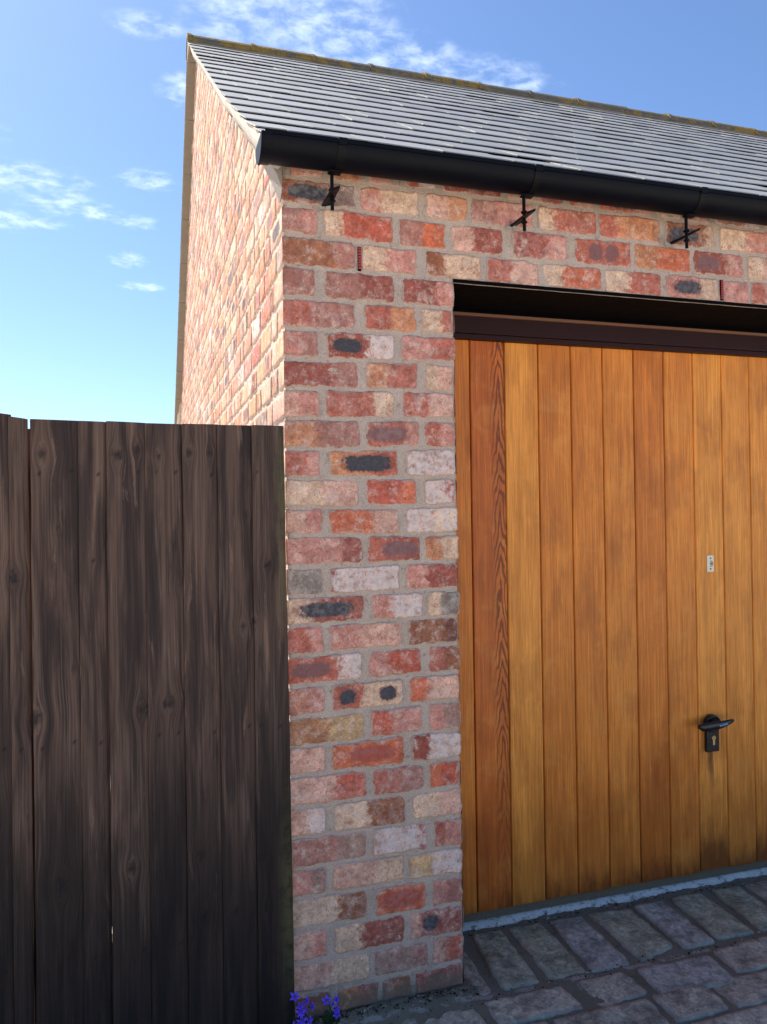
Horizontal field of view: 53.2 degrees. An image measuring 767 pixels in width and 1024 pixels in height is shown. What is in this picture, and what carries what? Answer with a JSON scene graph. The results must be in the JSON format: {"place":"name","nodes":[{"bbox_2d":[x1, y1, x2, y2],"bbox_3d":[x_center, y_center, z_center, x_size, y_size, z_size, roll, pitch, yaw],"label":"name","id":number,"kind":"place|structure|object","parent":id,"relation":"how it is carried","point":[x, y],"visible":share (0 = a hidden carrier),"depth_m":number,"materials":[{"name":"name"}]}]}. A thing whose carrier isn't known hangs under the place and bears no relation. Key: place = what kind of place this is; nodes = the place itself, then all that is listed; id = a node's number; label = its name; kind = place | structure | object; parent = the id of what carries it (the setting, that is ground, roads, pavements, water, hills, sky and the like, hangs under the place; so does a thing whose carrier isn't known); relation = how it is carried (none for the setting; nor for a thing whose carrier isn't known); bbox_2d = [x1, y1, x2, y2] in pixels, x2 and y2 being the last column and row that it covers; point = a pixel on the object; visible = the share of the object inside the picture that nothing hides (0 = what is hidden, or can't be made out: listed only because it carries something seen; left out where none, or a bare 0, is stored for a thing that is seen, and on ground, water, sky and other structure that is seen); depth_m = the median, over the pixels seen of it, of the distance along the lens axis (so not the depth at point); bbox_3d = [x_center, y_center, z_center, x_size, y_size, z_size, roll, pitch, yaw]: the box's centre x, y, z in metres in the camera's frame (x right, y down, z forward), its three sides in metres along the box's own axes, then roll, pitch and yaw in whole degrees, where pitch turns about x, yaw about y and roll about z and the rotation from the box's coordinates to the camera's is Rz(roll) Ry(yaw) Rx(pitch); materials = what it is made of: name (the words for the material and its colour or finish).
{"place":"outdoors","nodes":[
{"label":"outdoors","id":0,"kind":"place"},
{"bbox_2d":[0,0,766,428],"label":"sky","id":1,"kind":"structure","parent":0,"point":[92,92],"materials":[{"name":"blue"}]},
{"bbox_2d":[295,875,766,1023],"bbox_3d":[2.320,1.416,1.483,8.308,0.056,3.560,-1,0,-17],"label":"cobbled driveway","id":2,"kind":"structure","parent":0,"point":[725,982],"depth_m":2.42,"materials":[{"name":"stone"}]},
{"bbox_2d":[0,413,36,1023],"bbox_3d":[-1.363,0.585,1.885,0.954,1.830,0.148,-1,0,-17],"label":"timber fence","id":3,"kind":"object","parent":2,"relation":"on","point":[18,967],"visible":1,"depth_m":1.95,"materials":[{"name":"brown wood"}]},
{"bbox_2d":[30,419,294,1023],"bbox_3d":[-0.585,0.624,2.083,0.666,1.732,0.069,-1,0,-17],"label":"wooden gate","id":4,"kind":"structure","parent":3,"relation":"attached to","point":[163,882],"depth_m":2.05,"materials":[{"name":"brown wood"}]},
{"bbox_2d":[290,991,313,1023],"bbox_3d":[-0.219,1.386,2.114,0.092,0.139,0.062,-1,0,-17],"label":"bellflower","id":5,"kind":"object","parent":2,"relation":"on","point":[300,1014],"visible":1,"depth_m":2.10,"materials":[{"name":"purple plant"}]},
{"bbox_2d":[313,994,340,1023],"bbox_3d":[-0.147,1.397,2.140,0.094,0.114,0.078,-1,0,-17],"label":"bellflower","id":6,"kind":"object","parent":2,"relation":"on","point":[328,1019],"visible":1,"depth_m":2.13,"materials":[{"name":"purple plant"}]},
{"bbox_2d":[462,867,766,931],"bbox_3d":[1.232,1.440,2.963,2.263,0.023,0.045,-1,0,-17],"label":"threshold strip","id":7,"kind":"object","parent":2,"relation":"on","point":[498,921],"visible":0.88,"depth_m":2.84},
{"bbox_2d":[312,876,765,1023],"bbox_3d":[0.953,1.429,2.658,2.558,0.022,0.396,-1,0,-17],"label":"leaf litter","id":8,"kind":"object","parent":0,"point":[423,995],"visible":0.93,"depth_m":2.28,"materials":[{"name":"brown plant"}]},
{"label":"ground","id":9,"kind":"structure","parent":0,"visible":0},
{"bbox_2d":[174,32,766,1022],"bbox_3d":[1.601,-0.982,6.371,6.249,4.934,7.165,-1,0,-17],"label":"garage","id":10,"kind":"structure","parent":9,"relation":"on","point":[492,360],"depth_m":2.71,"materials":[{"name":"brick"}]},
{"bbox_2d":[454,340,766,914],"bbox_3d":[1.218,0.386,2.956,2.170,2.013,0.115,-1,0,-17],"label":"garage door","id":11,"kind":"structure","parent":10,"relation":"in","point":[611,504],"depth_m":2.85,"materials":[{"name":"brown wood"}]}
]}

